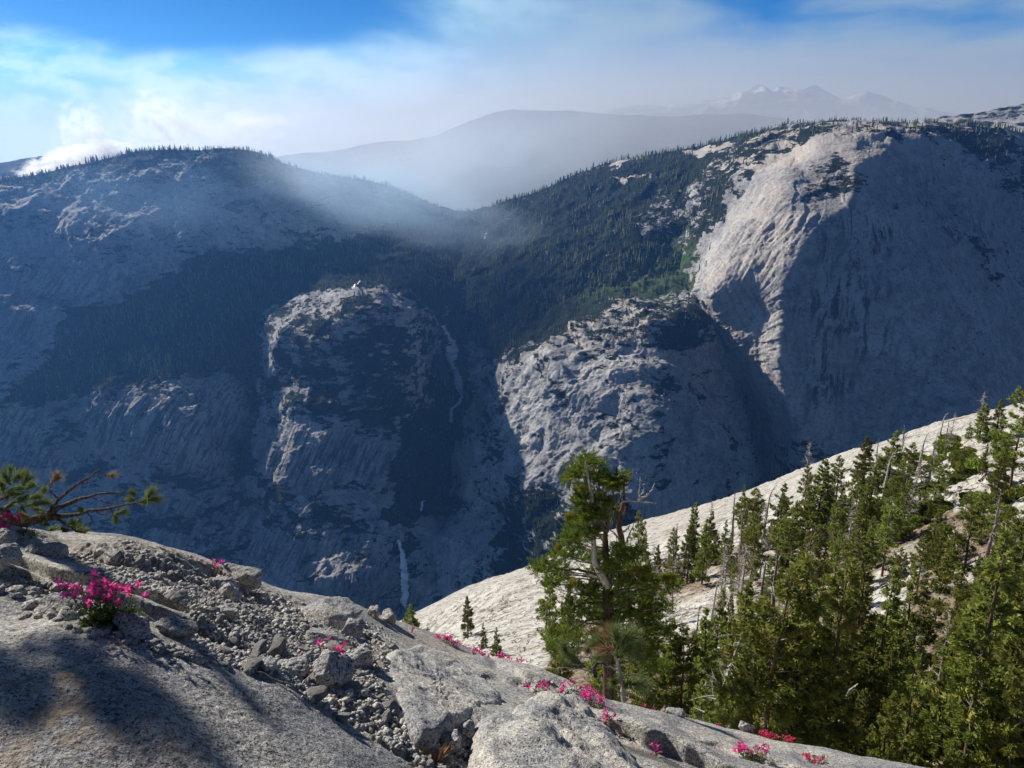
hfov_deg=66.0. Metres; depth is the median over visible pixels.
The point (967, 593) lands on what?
conifer
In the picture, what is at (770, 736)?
flowering plant
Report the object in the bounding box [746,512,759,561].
conifer
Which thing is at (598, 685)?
conifer
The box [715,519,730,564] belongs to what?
conifer
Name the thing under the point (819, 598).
conifer
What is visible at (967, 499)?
conifer
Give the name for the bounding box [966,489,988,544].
conifer
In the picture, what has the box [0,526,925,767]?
rock ground
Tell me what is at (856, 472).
conifer
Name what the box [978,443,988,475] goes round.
conifer
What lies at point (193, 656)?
boulder
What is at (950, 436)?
dead tree
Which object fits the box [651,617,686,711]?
conifer
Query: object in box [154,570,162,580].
loose rock
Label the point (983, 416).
conifer
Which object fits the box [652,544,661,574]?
conifer
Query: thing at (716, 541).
conifer
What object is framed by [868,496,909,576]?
conifer
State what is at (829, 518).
dead tree
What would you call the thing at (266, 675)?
twig
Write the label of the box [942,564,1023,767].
conifer
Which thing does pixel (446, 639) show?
flowering plant
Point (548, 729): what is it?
boulder
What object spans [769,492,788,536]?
conifer
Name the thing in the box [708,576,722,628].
dead tree
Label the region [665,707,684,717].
boulder
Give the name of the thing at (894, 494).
conifer
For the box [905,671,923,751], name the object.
conifer
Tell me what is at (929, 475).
dead tree
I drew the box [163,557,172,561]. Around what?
loose rock
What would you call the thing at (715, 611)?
dead tree
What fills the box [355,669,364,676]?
loose rock
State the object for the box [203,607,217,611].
loose rock
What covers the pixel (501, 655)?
flowering plant
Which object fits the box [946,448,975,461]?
scrub mat
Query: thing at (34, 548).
boulder
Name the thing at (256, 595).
loose rock
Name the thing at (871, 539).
conifer
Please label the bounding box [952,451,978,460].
scrub mat
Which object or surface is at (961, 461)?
conifer
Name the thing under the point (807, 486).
conifer
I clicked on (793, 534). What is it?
conifer
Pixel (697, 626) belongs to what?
dead tree
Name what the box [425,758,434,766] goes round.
loose rock
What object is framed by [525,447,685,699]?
fir tree
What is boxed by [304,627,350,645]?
boulder
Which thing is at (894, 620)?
conifer
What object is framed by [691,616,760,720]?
dead tree
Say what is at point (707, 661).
conifer
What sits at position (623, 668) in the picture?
conifer
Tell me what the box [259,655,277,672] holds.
boulder
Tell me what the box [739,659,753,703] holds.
conifer
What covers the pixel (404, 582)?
waterfall
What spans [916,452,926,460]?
scrub mat
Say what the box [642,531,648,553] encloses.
conifer
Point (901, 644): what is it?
conifer
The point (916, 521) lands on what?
scrub mat
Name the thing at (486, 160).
distant ridge
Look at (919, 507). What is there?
conifer
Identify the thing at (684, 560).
dead tree
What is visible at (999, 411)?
conifer
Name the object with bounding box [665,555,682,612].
dead tree
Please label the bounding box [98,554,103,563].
loose rock
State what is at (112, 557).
boulder
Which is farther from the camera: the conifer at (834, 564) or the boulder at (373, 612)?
the conifer at (834, 564)
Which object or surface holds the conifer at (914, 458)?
on the granite slope
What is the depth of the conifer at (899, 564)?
84.66 m
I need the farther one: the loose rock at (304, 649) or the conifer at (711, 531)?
the conifer at (711, 531)
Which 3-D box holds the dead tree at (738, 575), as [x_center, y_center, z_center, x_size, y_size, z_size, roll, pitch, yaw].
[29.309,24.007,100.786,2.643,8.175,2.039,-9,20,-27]
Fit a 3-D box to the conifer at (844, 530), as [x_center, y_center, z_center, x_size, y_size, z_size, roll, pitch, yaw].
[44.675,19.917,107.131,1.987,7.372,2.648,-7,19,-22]
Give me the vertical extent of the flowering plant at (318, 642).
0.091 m
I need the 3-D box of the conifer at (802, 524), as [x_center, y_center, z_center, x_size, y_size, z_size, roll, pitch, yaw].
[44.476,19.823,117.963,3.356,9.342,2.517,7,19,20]
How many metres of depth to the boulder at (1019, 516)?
89.81 m
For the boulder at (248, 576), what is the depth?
4.45 m
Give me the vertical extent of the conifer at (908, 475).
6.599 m
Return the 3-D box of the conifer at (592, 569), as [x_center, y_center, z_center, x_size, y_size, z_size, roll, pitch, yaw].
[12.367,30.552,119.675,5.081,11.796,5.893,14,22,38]
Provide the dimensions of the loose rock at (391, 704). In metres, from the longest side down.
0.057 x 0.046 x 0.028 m
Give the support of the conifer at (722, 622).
on the granite slope
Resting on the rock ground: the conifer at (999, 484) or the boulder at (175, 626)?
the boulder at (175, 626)
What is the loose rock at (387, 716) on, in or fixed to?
on the rock ground
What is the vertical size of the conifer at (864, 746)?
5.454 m
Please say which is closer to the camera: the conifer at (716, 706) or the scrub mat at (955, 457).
the conifer at (716, 706)
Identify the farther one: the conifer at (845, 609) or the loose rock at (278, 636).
the conifer at (845, 609)
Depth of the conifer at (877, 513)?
102.92 m
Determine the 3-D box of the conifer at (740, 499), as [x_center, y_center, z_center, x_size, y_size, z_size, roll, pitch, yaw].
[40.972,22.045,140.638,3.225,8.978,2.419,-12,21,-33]
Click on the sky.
(80, 79)
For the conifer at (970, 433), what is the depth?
131.51 m
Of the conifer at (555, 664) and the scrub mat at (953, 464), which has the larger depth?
the scrub mat at (953, 464)
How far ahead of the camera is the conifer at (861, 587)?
47.77 m
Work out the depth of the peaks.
11004.76 m
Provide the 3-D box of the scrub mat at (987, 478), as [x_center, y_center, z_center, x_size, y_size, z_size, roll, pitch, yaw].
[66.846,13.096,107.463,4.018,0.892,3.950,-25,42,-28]
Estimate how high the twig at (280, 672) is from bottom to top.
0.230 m
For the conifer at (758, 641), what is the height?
12.336 m
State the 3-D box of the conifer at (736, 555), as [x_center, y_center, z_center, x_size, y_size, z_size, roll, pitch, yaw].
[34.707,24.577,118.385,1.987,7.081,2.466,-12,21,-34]
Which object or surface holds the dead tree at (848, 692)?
on the granite slope
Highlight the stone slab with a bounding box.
[386,644,501,747]
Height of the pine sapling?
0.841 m
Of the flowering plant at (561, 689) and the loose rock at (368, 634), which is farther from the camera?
the flowering plant at (561, 689)
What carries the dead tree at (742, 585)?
on the granite slope
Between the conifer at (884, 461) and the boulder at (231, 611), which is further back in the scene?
the conifer at (884, 461)
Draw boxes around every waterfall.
[397,540,408,608]
[441,325,463,421]
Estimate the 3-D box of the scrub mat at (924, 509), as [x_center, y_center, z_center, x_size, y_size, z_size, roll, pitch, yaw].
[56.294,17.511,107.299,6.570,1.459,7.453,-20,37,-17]
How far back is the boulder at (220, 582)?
4.26 m
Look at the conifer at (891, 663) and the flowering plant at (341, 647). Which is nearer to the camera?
the flowering plant at (341, 647)
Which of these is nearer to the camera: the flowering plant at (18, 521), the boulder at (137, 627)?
the boulder at (137, 627)
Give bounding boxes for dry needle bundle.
[406,738,451,765]
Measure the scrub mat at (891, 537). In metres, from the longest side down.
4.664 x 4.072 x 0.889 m
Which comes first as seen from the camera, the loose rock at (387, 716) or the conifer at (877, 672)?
the loose rock at (387, 716)
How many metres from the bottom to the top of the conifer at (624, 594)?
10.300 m
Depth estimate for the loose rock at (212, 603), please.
3.51 m
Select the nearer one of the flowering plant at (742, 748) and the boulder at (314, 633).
the boulder at (314, 633)
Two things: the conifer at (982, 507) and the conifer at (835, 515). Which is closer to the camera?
the conifer at (982, 507)
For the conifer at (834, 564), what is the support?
on the granite slope
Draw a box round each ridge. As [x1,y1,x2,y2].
[0,155,87,178]
[273,109,801,210]
[920,104,1023,131]
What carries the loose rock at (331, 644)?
on the rock ground
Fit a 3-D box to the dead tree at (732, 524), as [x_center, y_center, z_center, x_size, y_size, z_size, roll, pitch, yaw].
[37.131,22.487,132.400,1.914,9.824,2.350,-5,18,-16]
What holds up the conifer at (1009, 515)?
on the granite slope
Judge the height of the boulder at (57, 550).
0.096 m
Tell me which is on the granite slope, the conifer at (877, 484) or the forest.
the conifer at (877, 484)
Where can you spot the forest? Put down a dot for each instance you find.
(92, 160)
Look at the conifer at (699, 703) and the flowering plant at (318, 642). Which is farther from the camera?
the conifer at (699, 703)
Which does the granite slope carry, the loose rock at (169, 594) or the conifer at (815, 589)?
the conifer at (815, 589)
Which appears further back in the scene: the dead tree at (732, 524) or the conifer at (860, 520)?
the dead tree at (732, 524)
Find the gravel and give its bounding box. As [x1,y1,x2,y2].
[66,548,467,767]
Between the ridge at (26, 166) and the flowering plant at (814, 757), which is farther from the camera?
the ridge at (26, 166)
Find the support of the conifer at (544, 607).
on the granite slope
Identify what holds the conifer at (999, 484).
on the granite slope
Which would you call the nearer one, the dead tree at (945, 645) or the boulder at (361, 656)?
the boulder at (361, 656)
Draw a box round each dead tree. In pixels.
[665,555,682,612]
[671,522,678,568]
[680,543,687,575]
[689,607,699,658]
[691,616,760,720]
[707,501,715,531]
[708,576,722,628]
[710,589,721,644]
[716,542,730,594]
[716,553,733,616]
[729,492,736,543]
[729,543,755,599]
[733,543,745,598]
[734,510,744,573]
[747,515,761,573]
[754,500,772,576]
[754,558,772,663]
[760,485,776,551]
[761,550,788,657]
[799,441,813,490]
[817,502,848,539]
[831,683,857,739]
[841,499,859,556]
[871,440,879,473]
[880,450,896,498]
[897,433,907,469]
[900,426,905,451]
[903,458,926,518]
[916,433,928,474]
[920,629,950,730]
[923,440,938,487]
[931,434,939,461]
[937,413,947,440]
[937,609,951,648]
[942,414,957,447]
[971,394,989,431]
[985,490,1005,555]
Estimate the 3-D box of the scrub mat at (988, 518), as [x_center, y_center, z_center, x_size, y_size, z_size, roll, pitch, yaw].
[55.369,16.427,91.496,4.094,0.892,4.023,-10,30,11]
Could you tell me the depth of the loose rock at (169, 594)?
3.39 m
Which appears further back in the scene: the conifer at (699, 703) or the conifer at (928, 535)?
the conifer at (928, 535)
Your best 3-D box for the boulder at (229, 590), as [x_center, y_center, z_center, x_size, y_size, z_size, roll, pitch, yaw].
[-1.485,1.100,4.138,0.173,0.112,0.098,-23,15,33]
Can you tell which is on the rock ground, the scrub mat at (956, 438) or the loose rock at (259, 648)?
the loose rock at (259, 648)
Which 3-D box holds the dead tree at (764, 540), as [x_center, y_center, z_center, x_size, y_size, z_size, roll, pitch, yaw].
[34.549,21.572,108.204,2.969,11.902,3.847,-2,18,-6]
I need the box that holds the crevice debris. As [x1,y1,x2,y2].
[0,577,600,721]
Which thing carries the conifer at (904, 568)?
on the granite slope
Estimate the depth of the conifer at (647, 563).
99.22 m
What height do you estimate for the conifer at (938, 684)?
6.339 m
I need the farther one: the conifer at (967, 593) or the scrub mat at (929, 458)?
the scrub mat at (929, 458)
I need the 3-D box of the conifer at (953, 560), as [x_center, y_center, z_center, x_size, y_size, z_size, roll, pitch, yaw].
[33.177,14.440,59.102,6.950,12.447,5.992,6,18,18]
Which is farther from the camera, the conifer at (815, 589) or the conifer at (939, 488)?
the conifer at (939, 488)
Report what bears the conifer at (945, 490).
on the granite slope
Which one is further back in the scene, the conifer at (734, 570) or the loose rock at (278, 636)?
the conifer at (734, 570)
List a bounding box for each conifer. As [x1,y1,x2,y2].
[402,604,420,627]
[460,595,474,638]
[477,622,488,648]
[489,627,502,655]
[535,587,559,649]
[545,619,574,681]
[551,592,580,663]
[577,606,586,630]
[581,565,602,617]
[584,651,630,698]
[584,658,635,701]
[613,556,631,615]
[615,638,657,705]
[629,510,650,565]
[634,559,653,631]
[640,690,663,711]
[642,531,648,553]
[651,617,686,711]
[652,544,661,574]
[660,624,706,716]
[662,527,682,572]
[675,524,697,583]
[679,607,720,702]
[681,502,700,561]
[685,683,714,721]
[691,518,714,584]
[693,678,705,720]
[696,511,720,564]
[699,587,731,691]
[702,653,754,728]
[709,532,721,563]
[710,579,760,718]
[711,562,837,744]
[711,681,729,724]
[712,641,740,699]
[714,657,732,709]
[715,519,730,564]
[720,533,734,571]
[726,558,741,595]
[726,593,734,621]
[731,488,765,549]
[734,485,749,529]
[734,527,746,565]
[738,513,769,581]
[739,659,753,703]
[743,553,842,750]
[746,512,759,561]
[752,641,773,734]
[754,557,825,704]
[758,555,776,603]
[762,482,797,548]
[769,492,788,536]
[769,506,802,580]
[769,514,788,565]
[773,557,865,753]
[776,543,789,578]
[779,512,829,603]
[781,520,801,566]
[793,463,817,519]
[797,458,838,543]
[799,488,816,535]
[811,529,852,588]
[815,482,834,519]
[815,593,827,625]
[817,544,829,578]
[819,455,852,517]
[820,564,886,755]
[822,501,848,559]
[833,507,848,547]
[834,477,861,529]
[835,586,867,694]
[837,528,878,580]
[837,564,872,602]
[843,477,864,519]
[846,514,857,536]
[846,688,872,756]
[848,436,876,483]
[848,476,875,552]
[850,613,891,743]
[855,458,884,527]
[858,516,877,568]
[862,566,905,716]
[863,494,885,540]
[864,690,902,761]
[867,644,940,765]
[868,430,907,493]
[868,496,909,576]
[868,646,895,742]
[880,475,901,519]
[881,477,893,515]
[882,564,921,712]
[883,547,908,586]
[885,653,928,766]
[890,481,921,537]
[895,442,919,495]
[896,587,945,680]
[898,461,917,489]
[898,504,1000,650]
[900,552,907,574]
[902,524,1023,767]
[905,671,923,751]
[906,662,951,764]
[907,537,935,594]
[914,493,922,515]
[916,616,961,743]
[917,464,928,483]
[918,451,949,505]
[920,509,945,564]
[924,497,932,523]
[926,515,947,567]
[939,728,964,767]
[940,465,953,494]
[940,540,950,572]
[941,564,994,644]
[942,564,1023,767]
[952,556,995,697]
[954,447,965,474]
[954,636,1023,767]
[958,491,973,522]
[960,525,1010,636]
[962,422,973,438]
[964,570,1023,703]
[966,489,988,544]
[969,404,990,442]
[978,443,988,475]
[983,399,1007,437]
[986,447,1009,505]
[989,445,1009,483]
[993,515,1000,540]
[996,498,1023,575]
[1002,504,1012,529]
[1009,529,1023,602]
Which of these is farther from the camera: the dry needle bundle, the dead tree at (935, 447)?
the dead tree at (935, 447)
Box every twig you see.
[191,646,228,665]
[254,671,318,702]
[277,669,308,683]
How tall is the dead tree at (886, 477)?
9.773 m
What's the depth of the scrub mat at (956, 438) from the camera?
133.15 m
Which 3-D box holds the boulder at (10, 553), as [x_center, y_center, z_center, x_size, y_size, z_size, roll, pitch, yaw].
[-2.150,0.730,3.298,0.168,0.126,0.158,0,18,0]
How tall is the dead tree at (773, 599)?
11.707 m
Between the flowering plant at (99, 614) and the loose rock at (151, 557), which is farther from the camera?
the loose rock at (151, 557)
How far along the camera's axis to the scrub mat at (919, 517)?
105.42 m
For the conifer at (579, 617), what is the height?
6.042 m
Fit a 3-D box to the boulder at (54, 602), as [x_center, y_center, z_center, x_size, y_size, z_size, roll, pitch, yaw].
[-1.624,0.802,2.840,0.181,0.080,0.120,14,19,3]
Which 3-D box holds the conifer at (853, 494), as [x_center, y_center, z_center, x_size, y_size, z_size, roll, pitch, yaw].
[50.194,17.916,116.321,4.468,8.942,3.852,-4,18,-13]
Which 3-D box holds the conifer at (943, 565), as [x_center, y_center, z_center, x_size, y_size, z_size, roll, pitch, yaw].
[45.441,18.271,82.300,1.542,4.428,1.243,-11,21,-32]
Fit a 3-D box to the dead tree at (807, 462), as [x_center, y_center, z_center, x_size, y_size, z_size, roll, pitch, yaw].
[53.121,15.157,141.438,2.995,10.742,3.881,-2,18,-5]
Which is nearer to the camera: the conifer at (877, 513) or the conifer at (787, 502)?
the conifer at (877, 513)
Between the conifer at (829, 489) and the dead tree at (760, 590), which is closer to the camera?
the dead tree at (760, 590)
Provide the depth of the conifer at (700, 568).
113.83 m
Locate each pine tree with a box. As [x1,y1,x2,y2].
[0,463,164,533]
[987,385,1023,486]
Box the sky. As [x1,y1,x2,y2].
[0,0,1023,162]
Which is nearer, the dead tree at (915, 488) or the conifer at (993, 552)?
the conifer at (993, 552)
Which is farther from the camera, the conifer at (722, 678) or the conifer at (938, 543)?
the conifer at (938, 543)
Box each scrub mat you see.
[878,532,903,540]
[889,516,924,531]
[898,500,941,522]
[913,515,931,523]
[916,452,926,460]
[919,483,929,490]
[922,454,943,461]
[926,462,941,469]
[927,499,954,515]
[932,439,962,453]
[938,433,960,442]
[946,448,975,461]
[948,471,972,484]
[950,461,957,468]
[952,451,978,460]
[954,456,992,474]
[958,491,973,503]
[963,446,976,451]
[968,490,989,509]
[972,515,1001,531]
[985,474,1009,484]
[986,502,1018,520]
[988,484,1023,503]
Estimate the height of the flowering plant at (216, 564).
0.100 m
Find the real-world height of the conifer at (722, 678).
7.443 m
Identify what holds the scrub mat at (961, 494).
on the granite slope
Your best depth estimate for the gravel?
3.20 m
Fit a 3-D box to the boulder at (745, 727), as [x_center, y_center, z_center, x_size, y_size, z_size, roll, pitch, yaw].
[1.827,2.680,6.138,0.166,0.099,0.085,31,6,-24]
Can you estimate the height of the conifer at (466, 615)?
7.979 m
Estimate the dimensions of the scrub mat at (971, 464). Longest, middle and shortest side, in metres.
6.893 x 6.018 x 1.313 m
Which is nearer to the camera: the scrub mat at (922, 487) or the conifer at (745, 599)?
the conifer at (745, 599)
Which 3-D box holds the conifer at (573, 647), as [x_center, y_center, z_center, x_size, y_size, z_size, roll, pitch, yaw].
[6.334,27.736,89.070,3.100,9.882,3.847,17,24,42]
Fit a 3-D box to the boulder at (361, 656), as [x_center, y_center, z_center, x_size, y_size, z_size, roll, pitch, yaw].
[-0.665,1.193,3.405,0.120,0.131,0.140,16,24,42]
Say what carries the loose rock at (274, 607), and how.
on the rock ground
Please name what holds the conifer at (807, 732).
on the granite slope
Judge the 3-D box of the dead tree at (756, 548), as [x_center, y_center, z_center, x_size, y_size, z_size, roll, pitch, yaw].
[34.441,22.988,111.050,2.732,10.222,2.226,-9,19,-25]
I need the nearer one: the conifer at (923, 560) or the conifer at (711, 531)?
the conifer at (923, 560)
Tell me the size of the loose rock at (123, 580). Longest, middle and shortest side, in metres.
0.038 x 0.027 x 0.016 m
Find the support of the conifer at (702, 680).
on the granite slope
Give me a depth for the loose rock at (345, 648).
3.77 m
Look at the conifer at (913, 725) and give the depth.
31.46 m
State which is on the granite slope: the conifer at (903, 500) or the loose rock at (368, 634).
the conifer at (903, 500)
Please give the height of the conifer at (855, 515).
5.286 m
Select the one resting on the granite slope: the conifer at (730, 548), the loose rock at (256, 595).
the conifer at (730, 548)
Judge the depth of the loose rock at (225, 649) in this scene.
2.76 m
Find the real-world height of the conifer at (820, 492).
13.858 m
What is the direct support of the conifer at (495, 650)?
on the granite slope
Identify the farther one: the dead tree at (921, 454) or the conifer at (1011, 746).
the dead tree at (921, 454)
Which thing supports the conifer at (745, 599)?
on the granite slope
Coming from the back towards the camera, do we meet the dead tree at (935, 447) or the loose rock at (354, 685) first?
the dead tree at (935, 447)
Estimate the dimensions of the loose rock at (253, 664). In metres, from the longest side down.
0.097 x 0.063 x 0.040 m
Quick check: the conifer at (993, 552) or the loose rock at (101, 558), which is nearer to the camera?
the loose rock at (101, 558)
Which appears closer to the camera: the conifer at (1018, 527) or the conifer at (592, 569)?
the conifer at (1018, 527)
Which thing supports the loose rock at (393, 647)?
on the rock ground
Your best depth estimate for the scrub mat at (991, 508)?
93.49 m
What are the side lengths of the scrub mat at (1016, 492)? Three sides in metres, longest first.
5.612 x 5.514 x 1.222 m
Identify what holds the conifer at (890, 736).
on the granite slope
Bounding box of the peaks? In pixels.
[599,84,956,122]
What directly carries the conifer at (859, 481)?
on the granite slope
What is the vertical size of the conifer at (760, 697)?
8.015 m
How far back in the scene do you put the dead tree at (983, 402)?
131.24 m
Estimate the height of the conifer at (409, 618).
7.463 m
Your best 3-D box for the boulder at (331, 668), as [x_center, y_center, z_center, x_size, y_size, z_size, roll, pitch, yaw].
[-0.695,1.118,3.072,0.163,0.144,0.139,6,20,-20]
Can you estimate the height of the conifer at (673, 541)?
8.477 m
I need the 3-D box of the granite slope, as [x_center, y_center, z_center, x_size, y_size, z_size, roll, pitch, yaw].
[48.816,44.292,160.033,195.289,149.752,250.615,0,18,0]
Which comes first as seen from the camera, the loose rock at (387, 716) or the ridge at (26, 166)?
the loose rock at (387, 716)
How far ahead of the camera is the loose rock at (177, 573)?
4.08 m
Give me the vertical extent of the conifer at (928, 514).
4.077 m
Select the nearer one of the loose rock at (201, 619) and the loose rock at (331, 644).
the loose rock at (201, 619)
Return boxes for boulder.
[0,528,17,544]
[0,543,22,572]
[24,542,42,554]
[34,592,83,613]
[37,542,68,558]
[103,550,123,565]
[112,612,150,639]
[155,616,198,638]
[182,645,205,664]
[212,576,240,589]
[215,582,241,601]
[218,604,238,620]
[221,563,263,588]
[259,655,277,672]
[277,656,308,677]
[301,596,362,630]
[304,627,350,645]
[312,649,354,688]
[341,618,365,640]
[347,643,372,669]
[367,605,379,619]
[381,608,396,624]
[440,729,461,752]
[459,720,474,739]
[467,691,639,767]
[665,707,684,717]
[738,720,755,732]
[765,760,776,766]
[1014,514,1023,519]
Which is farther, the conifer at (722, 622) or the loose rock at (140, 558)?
the conifer at (722, 622)
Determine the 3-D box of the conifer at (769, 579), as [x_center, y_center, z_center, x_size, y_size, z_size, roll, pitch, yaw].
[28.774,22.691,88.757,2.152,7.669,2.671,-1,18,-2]
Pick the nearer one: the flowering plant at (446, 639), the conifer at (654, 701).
the flowering plant at (446, 639)
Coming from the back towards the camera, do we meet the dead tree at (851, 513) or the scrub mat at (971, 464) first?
the scrub mat at (971, 464)
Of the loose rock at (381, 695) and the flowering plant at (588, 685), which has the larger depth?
the flowering plant at (588, 685)
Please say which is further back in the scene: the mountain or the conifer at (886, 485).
the mountain
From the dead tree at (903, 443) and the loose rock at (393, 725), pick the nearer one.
the loose rock at (393, 725)
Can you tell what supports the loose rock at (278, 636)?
on the rock ground
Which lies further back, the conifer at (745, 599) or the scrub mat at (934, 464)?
the scrub mat at (934, 464)
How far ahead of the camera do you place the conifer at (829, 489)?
118.27 m
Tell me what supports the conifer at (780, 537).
on the granite slope
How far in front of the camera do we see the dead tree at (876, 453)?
131.04 m
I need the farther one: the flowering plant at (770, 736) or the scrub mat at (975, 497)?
the scrub mat at (975, 497)
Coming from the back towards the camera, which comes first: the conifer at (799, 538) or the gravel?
the conifer at (799, 538)
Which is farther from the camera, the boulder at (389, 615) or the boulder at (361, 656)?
the boulder at (389, 615)
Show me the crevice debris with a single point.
(18, 588)
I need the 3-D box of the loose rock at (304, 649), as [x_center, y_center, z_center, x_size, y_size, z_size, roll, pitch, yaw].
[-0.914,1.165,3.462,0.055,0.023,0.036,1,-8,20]
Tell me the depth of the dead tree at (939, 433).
133.86 m
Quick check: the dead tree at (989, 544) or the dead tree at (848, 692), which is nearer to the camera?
the dead tree at (848, 692)
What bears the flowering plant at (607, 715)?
on the rock ground
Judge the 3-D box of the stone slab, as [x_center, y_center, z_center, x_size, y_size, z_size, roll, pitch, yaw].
[-0.336,1.498,3.766,0.678,0.203,1.895,23,-11,-7]
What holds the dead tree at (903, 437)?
on the granite slope
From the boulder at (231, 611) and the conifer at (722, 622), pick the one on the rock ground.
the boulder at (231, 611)
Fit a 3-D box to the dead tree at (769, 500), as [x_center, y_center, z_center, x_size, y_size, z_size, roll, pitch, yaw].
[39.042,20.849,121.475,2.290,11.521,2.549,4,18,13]
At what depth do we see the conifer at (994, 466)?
106.12 m
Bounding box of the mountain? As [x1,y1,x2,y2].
[0,119,1023,620]
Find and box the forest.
[0,116,1023,579]
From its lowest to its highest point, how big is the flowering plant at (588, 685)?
0.144 m
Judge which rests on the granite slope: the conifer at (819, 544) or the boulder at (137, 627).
the conifer at (819, 544)
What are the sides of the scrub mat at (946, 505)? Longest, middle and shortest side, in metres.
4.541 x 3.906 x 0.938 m
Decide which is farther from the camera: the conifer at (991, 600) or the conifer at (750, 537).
the conifer at (750, 537)
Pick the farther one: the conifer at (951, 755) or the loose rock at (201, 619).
the conifer at (951, 755)
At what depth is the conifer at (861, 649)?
35.16 m
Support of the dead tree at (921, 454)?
on the granite slope
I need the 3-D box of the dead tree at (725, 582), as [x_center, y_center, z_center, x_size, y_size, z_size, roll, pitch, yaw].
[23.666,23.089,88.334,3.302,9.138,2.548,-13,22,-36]
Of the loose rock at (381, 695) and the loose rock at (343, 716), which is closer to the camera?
the loose rock at (343, 716)
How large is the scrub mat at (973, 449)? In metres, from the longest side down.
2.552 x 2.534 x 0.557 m
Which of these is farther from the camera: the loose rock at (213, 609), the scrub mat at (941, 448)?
the scrub mat at (941, 448)
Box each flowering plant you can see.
[0,520,11,529]
[1,512,44,537]
[53,569,148,630]
[212,558,224,569]
[314,636,332,650]
[334,640,348,653]
[435,633,462,647]
[467,645,482,653]
[497,651,512,659]
[523,679,566,693]
[562,679,598,695]
[580,687,613,708]
[600,707,616,725]
[649,743,662,756]
[732,740,770,761]
[758,729,795,742]
[801,752,828,763]
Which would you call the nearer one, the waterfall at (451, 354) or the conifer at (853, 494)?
the conifer at (853, 494)
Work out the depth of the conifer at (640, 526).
142.49 m
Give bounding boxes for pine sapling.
[555,618,654,702]
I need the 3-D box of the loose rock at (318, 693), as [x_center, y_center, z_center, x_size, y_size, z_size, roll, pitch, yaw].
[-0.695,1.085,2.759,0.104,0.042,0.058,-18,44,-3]
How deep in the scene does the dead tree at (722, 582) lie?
104.42 m
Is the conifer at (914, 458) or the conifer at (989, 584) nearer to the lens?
the conifer at (989, 584)
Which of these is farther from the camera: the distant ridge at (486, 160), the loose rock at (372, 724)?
the distant ridge at (486, 160)
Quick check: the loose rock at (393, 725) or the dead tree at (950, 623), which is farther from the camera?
the dead tree at (950, 623)
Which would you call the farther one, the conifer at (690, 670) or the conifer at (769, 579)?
the conifer at (769, 579)
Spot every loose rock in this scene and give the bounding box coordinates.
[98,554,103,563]
[121,578,126,584]
[135,554,144,564]
[147,556,155,559]
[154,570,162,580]
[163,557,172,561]
[164,590,176,601]
[170,589,187,604]
[174,570,180,577]
[197,615,204,623]
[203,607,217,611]
[206,601,215,606]
[214,614,224,623]
[219,645,232,653]
[230,636,238,645]
[241,657,262,674]
[251,639,266,656]
[252,592,260,598]
[268,637,286,657]
[269,605,277,610]
[273,634,282,638]
[298,646,310,651]
[306,685,327,700]
[308,672,316,685]
[327,640,339,650]
[335,712,350,721]
[341,681,361,690]
[343,645,354,650]
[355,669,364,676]
[364,632,372,637]
[369,722,375,726]
[376,693,385,698]
[382,710,390,724]
[383,700,396,709]
[387,644,398,650]
[390,723,397,728]
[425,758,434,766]
[433,750,447,762]
[443,755,451,765]
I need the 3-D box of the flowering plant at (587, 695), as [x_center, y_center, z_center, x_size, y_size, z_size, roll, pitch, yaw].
[0.525,1.967,4.894,0.211,0.157,0.142,0,18,0]
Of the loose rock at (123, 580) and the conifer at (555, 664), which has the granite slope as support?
the conifer at (555, 664)
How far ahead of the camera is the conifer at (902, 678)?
34.60 m
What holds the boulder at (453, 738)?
on the rock ground
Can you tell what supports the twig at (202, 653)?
on the rock ground
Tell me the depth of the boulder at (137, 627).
2.62 m
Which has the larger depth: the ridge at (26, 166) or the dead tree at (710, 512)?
the ridge at (26, 166)
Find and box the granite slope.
[400,402,1023,767]
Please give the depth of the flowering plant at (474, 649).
5.92 m
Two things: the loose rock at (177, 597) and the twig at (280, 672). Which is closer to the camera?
the twig at (280, 672)
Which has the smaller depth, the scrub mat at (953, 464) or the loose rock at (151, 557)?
the loose rock at (151, 557)
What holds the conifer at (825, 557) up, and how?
on the granite slope
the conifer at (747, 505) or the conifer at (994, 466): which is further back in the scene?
the conifer at (747, 505)
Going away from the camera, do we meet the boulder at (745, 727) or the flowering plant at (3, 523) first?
the flowering plant at (3, 523)
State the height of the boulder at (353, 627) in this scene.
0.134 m
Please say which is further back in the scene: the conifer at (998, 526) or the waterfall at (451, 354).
the waterfall at (451, 354)
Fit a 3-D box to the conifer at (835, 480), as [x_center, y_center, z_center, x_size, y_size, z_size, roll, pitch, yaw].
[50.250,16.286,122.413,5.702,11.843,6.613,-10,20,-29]
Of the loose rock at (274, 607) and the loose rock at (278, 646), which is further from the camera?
the loose rock at (274, 607)
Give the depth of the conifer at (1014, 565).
55.35 m
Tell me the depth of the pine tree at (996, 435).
100.29 m
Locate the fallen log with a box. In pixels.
[978,469,988,481]
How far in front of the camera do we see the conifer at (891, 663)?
41.88 m
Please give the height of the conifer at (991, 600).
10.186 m
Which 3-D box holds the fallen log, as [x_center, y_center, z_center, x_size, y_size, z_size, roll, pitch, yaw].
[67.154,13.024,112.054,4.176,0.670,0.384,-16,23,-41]
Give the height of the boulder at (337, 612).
0.177 m
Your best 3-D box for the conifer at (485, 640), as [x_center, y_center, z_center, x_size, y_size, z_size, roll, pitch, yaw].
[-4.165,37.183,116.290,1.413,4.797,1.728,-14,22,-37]
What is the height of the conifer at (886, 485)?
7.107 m

